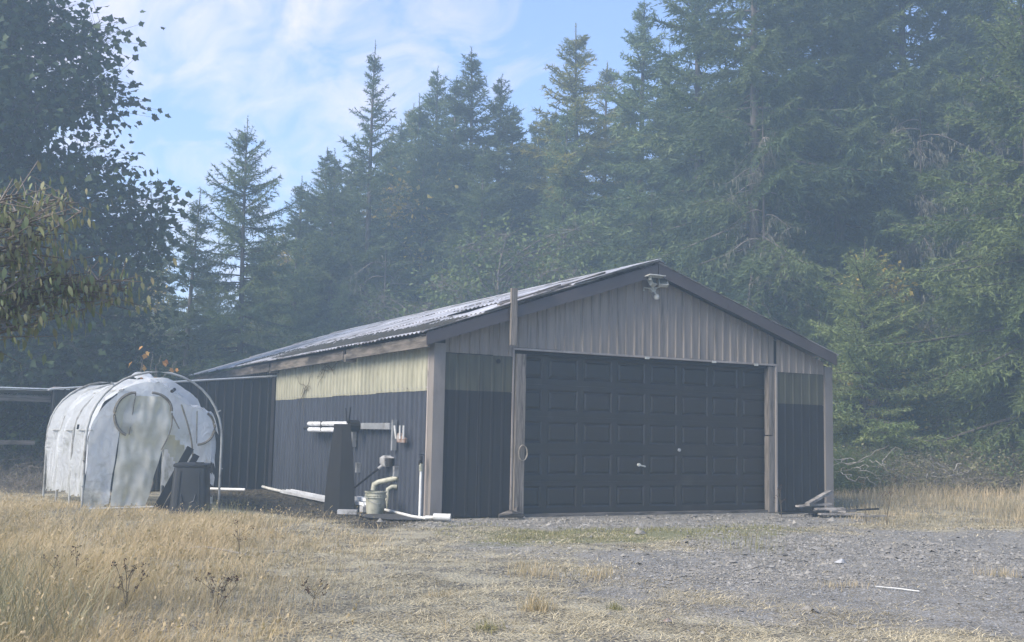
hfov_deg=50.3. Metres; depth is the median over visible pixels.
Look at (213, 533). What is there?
dry grass
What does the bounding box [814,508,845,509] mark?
board
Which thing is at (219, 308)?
fir tree
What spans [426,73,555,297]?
fir tree
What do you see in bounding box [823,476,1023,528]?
dry grass
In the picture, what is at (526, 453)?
wire coil
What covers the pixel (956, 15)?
fir tree
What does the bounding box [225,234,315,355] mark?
vine maple
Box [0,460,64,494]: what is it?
bare brush
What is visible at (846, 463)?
dead branch
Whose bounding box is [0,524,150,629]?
grass clump
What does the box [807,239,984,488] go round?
fir tree
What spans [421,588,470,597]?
grass tuft
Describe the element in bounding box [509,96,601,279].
fir tree
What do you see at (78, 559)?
seed weed
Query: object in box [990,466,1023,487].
brush
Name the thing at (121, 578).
seed weed
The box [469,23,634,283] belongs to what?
fir tree
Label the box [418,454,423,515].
standpipe
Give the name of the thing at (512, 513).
driftwood
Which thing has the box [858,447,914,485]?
dead branch
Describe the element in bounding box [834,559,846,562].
rock
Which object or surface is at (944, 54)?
fir tree
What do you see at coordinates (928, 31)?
fir tree
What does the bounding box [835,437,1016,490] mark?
brush
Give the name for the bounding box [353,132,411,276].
fir tree
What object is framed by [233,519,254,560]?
seed weed
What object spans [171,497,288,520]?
weed
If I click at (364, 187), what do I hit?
fir tree
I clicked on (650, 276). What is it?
solar panel
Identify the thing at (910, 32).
fir tree
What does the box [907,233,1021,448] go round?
fir tree
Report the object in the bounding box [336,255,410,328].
dead tree
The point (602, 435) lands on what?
garage door
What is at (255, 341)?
alder tree
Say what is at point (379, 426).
wall rack
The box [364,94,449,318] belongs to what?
fir tree
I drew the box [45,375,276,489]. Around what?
lean to shed
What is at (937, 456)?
leafy shrub
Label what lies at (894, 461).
leafy shrub
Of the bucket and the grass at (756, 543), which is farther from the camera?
the bucket
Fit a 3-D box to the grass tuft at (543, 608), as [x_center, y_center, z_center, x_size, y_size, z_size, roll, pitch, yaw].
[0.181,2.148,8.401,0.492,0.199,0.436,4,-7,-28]
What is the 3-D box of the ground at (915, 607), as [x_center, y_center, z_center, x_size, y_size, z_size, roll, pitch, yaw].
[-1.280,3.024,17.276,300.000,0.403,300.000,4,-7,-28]
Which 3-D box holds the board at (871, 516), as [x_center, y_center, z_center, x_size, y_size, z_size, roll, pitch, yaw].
[6.409,3.472,19.399,0.603,0.040,0.060,4,-7,-23]
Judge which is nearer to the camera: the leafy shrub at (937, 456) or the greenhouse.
the greenhouse
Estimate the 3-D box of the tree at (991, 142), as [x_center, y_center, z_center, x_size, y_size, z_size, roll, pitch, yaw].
[15.588,-1.679,36.165,3.985,14.501,4.379,-4,-8,38]
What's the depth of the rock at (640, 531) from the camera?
15.19 m
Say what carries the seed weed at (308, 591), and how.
on the ground at (915, 607)
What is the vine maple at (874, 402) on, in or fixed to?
on the ground at (915, 607)
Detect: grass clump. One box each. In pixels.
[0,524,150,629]
[0,538,133,641]
[50,561,143,636]
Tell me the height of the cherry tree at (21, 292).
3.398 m
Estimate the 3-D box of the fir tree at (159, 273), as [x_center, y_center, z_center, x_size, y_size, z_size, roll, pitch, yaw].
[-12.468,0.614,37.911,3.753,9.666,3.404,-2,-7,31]
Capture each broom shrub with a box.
[833,430,936,492]
[833,433,924,494]
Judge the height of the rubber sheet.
1.470 m
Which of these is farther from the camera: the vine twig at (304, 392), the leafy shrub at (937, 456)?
the leafy shrub at (937, 456)
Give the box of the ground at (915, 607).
[0,480,1023,641]
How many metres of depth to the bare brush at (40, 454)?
23.32 m
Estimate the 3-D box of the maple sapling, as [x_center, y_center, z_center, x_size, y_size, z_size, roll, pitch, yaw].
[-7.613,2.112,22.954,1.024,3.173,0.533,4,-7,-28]
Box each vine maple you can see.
[120,268,180,378]
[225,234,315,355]
[350,162,461,320]
[495,252,550,292]
[815,249,940,444]
[919,358,982,450]
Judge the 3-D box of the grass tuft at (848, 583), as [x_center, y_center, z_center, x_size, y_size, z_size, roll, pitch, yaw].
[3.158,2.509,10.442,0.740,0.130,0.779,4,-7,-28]
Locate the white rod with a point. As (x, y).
(230, 489)
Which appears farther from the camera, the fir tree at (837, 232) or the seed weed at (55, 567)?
the fir tree at (837, 232)
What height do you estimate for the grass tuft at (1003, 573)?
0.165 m
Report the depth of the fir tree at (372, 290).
41.91 m
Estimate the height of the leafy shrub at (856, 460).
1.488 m
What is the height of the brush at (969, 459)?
1.569 m
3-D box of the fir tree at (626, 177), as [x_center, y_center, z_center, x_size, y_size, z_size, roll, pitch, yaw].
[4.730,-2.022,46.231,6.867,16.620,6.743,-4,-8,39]
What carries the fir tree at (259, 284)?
on the ground at (915, 607)
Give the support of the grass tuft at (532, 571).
on the ground at (915, 607)
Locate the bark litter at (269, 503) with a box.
[155,489,441,527]
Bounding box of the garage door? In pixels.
[523,355,767,513]
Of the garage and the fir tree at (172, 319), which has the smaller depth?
the garage
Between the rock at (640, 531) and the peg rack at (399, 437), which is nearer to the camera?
the rock at (640, 531)
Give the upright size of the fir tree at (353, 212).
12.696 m
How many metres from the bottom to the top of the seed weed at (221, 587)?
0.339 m
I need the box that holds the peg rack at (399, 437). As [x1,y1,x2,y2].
[394,425,406,442]
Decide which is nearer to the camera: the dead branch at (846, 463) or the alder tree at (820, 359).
the dead branch at (846, 463)
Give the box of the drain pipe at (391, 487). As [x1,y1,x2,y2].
[385,485,396,508]
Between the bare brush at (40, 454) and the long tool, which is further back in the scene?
the bare brush at (40, 454)
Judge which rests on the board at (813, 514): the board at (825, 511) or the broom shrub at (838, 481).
the board at (825, 511)
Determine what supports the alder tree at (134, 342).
on the ground at (915, 607)
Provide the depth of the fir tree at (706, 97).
39.77 m
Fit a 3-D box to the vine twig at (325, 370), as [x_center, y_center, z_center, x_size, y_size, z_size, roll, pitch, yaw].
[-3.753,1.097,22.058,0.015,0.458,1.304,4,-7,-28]
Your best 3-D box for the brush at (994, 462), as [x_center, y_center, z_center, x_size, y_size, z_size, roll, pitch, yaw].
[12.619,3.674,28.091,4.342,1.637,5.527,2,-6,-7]
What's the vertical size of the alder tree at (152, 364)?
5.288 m
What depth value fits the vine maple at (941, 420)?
31.41 m
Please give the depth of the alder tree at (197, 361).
36.05 m
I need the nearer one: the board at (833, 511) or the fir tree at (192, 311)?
the board at (833, 511)
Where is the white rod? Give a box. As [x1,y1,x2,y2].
[210,487,245,490]
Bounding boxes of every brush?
[0,432,85,488]
[0,441,44,488]
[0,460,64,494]
[833,442,928,484]
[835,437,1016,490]
[835,441,929,487]
[840,447,1006,495]
[855,451,968,489]
[861,433,1018,488]
[861,442,1010,491]
[888,443,1023,493]
[939,446,1023,493]
[940,435,1023,489]
[953,453,1023,489]
[980,453,1023,484]
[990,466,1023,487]
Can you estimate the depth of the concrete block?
17.79 m
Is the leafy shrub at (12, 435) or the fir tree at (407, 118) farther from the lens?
the fir tree at (407, 118)
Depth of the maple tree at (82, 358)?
26.44 m
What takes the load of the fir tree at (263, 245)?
on the ground at (915, 607)
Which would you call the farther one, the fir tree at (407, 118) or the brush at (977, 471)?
the fir tree at (407, 118)
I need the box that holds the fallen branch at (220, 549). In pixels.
[184,546,253,555]
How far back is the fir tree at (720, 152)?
45.79 m
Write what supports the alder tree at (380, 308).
on the ground at (915, 607)
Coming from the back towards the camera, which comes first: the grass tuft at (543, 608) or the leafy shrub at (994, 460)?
the leafy shrub at (994, 460)
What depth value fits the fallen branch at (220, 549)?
11.94 m
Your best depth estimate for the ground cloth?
17.26 m
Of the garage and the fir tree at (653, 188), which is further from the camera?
the fir tree at (653, 188)
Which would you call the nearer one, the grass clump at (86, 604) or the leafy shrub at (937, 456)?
the grass clump at (86, 604)
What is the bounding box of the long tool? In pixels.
[354,455,394,487]
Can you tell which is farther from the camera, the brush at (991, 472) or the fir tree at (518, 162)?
the fir tree at (518, 162)
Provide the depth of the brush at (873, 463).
27.38 m
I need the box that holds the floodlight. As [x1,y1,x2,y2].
[643,278,669,299]
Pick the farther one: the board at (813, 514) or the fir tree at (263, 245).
the fir tree at (263, 245)
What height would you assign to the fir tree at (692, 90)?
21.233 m
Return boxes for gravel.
[64,511,1023,641]
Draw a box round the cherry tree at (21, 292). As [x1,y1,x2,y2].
[0,161,176,369]
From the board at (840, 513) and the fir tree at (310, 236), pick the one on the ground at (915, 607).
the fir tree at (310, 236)
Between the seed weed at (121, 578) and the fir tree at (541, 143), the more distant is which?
the fir tree at (541, 143)
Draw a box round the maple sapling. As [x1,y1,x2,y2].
[129,346,178,492]
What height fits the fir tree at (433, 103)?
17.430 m
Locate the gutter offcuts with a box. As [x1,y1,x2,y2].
[355,496,365,511]
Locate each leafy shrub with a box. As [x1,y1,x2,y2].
[0,372,97,481]
[0,383,80,480]
[3,373,121,471]
[833,445,881,485]
[842,447,940,481]
[867,410,1023,473]
[882,433,1000,473]
[921,424,1023,488]
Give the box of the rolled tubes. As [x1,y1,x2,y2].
[303,421,345,431]
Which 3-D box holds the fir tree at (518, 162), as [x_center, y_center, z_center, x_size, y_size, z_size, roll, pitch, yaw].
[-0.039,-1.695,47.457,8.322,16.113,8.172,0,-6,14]
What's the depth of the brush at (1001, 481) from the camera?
26.86 m
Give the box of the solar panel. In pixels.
[645,274,665,279]
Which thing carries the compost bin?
on the ground at (915, 607)
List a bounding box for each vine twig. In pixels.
[297,376,310,413]
[317,362,337,384]
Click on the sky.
(296, 68)
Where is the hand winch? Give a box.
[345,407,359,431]
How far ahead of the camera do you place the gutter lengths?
21.84 m
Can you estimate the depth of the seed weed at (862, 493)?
18.56 m
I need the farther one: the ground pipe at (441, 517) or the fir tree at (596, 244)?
the fir tree at (596, 244)
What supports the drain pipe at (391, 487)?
attached to the garage
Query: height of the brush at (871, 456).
1.451 m
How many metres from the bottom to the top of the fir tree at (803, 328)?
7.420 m
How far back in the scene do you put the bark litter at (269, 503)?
19.84 m
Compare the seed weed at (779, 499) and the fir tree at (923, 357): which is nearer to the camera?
the seed weed at (779, 499)
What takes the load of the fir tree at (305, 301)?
on the ground at (915, 607)
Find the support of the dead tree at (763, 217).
on the ground at (915, 607)
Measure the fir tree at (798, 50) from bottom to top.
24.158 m
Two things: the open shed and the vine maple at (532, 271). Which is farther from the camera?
the vine maple at (532, 271)
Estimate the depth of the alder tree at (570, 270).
37.38 m
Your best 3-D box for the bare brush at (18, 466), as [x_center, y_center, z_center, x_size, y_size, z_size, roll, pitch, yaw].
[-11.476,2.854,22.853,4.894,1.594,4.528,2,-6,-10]
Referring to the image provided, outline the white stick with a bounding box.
[875,586,918,591]
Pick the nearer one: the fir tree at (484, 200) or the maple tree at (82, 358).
the maple tree at (82, 358)
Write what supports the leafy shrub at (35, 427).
on the ground at (915, 607)
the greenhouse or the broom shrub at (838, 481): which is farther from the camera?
the broom shrub at (838, 481)
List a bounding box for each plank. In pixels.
[153,446,193,509]
[162,453,198,509]
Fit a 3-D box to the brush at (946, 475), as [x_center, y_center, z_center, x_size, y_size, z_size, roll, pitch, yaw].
[10.323,3.710,27.317,4.125,1.344,3.817,0,-6,14]
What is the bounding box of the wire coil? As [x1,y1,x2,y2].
[518,445,527,460]
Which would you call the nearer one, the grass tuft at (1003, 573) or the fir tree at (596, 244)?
the grass tuft at (1003, 573)
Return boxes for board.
[779,508,878,514]
[795,503,831,506]
[805,490,832,505]
[808,512,840,515]
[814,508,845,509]
[818,513,866,514]
[829,510,855,512]
[858,515,886,517]
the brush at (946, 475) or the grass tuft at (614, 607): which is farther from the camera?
the brush at (946, 475)
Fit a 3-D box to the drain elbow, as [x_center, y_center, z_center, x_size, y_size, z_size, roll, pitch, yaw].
[-2.172,2.768,18.642,0.538,0.281,0.110,-2,-7,24]
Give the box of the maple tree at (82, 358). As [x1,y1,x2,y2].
[0,0,203,447]
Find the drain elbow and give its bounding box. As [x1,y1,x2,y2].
[371,476,397,490]
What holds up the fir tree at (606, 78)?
on the ground at (915, 607)
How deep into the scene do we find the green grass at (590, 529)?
15.44 m
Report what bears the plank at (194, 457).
on the ground at (915, 607)
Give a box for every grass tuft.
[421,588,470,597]
[471,618,504,635]
[486,554,584,582]
[505,589,558,613]
[559,560,632,582]
[606,600,623,610]
[807,578,886,591]
[968,563,1021,577]
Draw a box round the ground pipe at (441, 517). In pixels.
[384,509,450,520]
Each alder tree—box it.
[41,302,178,383]
[99,306,208,381]
[131,313,235,380]
[231,300,320,350]
[327,281,464,347]
[383,206,613,319]
[481,248,611,292]
[799,316,905,443]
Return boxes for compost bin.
[168,462,210,514]
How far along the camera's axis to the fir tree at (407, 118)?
50.89 m
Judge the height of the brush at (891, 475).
1.252 m
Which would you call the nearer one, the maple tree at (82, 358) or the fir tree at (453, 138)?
the maple tree at (82, 358)
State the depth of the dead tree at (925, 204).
35.00 m
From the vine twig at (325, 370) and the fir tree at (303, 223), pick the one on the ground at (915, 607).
the fir tree at (303, 223)
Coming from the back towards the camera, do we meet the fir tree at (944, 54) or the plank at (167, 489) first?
the fir tree at (944, 54)
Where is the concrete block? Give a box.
[337,509,357,513]
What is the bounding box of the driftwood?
[498,506,523,517]
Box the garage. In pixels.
[188,258,837,517]
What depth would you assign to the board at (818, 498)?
19.94 m
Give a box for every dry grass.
[0,486,456,641]
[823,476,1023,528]
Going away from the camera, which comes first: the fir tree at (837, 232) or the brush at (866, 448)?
the brush at (866, 448)
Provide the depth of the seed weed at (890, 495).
18.30 m
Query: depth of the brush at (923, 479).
26.04 m
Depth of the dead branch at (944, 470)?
26.19 m
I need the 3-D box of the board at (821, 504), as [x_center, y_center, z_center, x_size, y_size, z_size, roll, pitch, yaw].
[5.514,3.364,19.925,0.709,0.070,0.120,3,-6,-20]
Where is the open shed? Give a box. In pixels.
[0,387,77,479]
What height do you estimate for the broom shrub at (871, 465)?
1.851 m
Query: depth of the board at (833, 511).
19.64 m
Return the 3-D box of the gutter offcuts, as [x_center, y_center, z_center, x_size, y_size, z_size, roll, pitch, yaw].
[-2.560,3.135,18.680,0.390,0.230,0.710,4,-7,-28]
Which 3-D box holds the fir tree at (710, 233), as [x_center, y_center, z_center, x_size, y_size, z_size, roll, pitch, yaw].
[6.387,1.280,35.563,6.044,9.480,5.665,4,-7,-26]
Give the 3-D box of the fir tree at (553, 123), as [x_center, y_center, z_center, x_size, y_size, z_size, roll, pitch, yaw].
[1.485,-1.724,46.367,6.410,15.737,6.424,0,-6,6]
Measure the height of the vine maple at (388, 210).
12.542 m
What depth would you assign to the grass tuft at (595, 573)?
10.63 m
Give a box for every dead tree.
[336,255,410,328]
[706,97,835,357]
[862,105,993,402]
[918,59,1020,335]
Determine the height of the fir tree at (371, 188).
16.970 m
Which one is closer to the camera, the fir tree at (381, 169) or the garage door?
the garage door
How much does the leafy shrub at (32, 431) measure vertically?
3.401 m
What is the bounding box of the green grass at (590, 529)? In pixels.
[407,521,821,545]
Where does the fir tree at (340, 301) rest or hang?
on the ground at (915, 607)
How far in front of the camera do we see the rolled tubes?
21.49 m
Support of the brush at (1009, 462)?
on the ground at (915, 607)
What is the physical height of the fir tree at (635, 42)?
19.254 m
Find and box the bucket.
[364,491,386,513]
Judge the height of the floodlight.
0.390 m
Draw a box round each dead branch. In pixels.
[833,448,884,486]
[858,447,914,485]
[914,458,975,487]
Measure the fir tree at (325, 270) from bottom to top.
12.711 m
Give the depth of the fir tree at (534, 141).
49.80 m
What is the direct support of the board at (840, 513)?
on the gravel
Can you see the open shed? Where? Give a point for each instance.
(27, 398)
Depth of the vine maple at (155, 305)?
36.60 m
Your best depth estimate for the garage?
19.50 m
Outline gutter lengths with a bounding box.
[261,485,324,501]
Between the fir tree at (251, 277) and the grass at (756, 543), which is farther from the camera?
the fir tree at (251, 277)
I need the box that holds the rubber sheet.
[324,424,354,510]
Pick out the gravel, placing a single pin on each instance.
(822, 552)
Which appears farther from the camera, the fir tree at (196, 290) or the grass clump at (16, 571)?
the fir tree at (196, 290)
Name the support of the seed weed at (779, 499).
on the ground at (915, 607)
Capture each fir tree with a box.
[137,205,186,347]
[139,187,236,381]
[152,115,332,378]
[161,294,182,378]
[188,270,221,376]
[194,272,237,346]
[226,236,275,351]
[227,176,336,353]
[228,233,283,347]
[250,230,335,350]
[256,147,397,347]
[265,147,373,336]
[267,188,326,323]
[278,182,322,257]
[293,40,428,326]
[316,277,367,346]
[321,155,378,326]
[335,225,422,327]
[338,158,376,231]
[338,178,371,275]
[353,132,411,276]
[361,119,419,278]
[362,138,468,319]
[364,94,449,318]
[364,131,403,225]
[370,66,476,297]
[372,102,433,223]
[384,46,551,311]
[389,75,502,308]
[422,144,526,306]
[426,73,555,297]
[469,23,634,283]
[491,103,548,234]
[500,118,548,231]
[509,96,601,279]
[515,103,580,279]
[517,111,582,213]
[536,61,637,212]
[543,0,718,274]
[552,211,616,280]
[583,0,819,316]
[587,84,646,220]
[607,40,703,277]
[618,0,907,413]
[663,64,718,199]
[683,79,765,231]
[683,223,738,300]
[684,3,897,298]
[703,0,975,404]
[744,222,827,322]
[769,0,1023,440]
[776,274,900,450]
[788,0,964,446]
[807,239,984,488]
[834,0,1023,491]
[844,292,980,447]
[849,0,1023,424]
[862,0,1023,446]
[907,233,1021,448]
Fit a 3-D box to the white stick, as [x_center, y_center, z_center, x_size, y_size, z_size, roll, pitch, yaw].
[3.611,2.508,10.217,0.390,0.034,0.036,-1,-6,16]
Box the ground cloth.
[357,514,419,519]
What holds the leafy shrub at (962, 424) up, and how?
on the ground at (915, 607)
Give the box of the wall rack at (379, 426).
[351,420,398,476]
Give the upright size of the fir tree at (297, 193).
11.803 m
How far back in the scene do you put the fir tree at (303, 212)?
46.80 m
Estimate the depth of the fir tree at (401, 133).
48.67 m
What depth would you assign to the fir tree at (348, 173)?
45.16 m
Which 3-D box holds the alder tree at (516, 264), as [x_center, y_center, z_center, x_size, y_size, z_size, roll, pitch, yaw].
[0.434,0.638,37.574,11.352,9.519,6.114,4,-7,-28]
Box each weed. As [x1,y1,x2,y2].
[43,554,62,597]
[70,545,92,577]
[109,558,147,611]
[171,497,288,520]
[195,572,238,613]
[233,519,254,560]
[302,578,327,611]
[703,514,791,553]
[773,484,784,517]
[843,467,866,522]
[872,470,910,525]
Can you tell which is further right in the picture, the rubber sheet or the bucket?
the bucket
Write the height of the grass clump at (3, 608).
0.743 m
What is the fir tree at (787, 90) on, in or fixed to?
on the ground at (915, 607)
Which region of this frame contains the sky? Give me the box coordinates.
[8,0,1023,412]
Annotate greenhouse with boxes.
[42,371,222,508]
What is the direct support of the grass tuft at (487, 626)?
on the ground at (915, 607)
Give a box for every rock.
[634,530,646,533]
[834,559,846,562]
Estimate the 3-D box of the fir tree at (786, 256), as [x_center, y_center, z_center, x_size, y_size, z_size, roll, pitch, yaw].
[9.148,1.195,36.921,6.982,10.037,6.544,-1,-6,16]
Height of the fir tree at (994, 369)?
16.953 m
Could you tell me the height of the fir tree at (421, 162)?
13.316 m

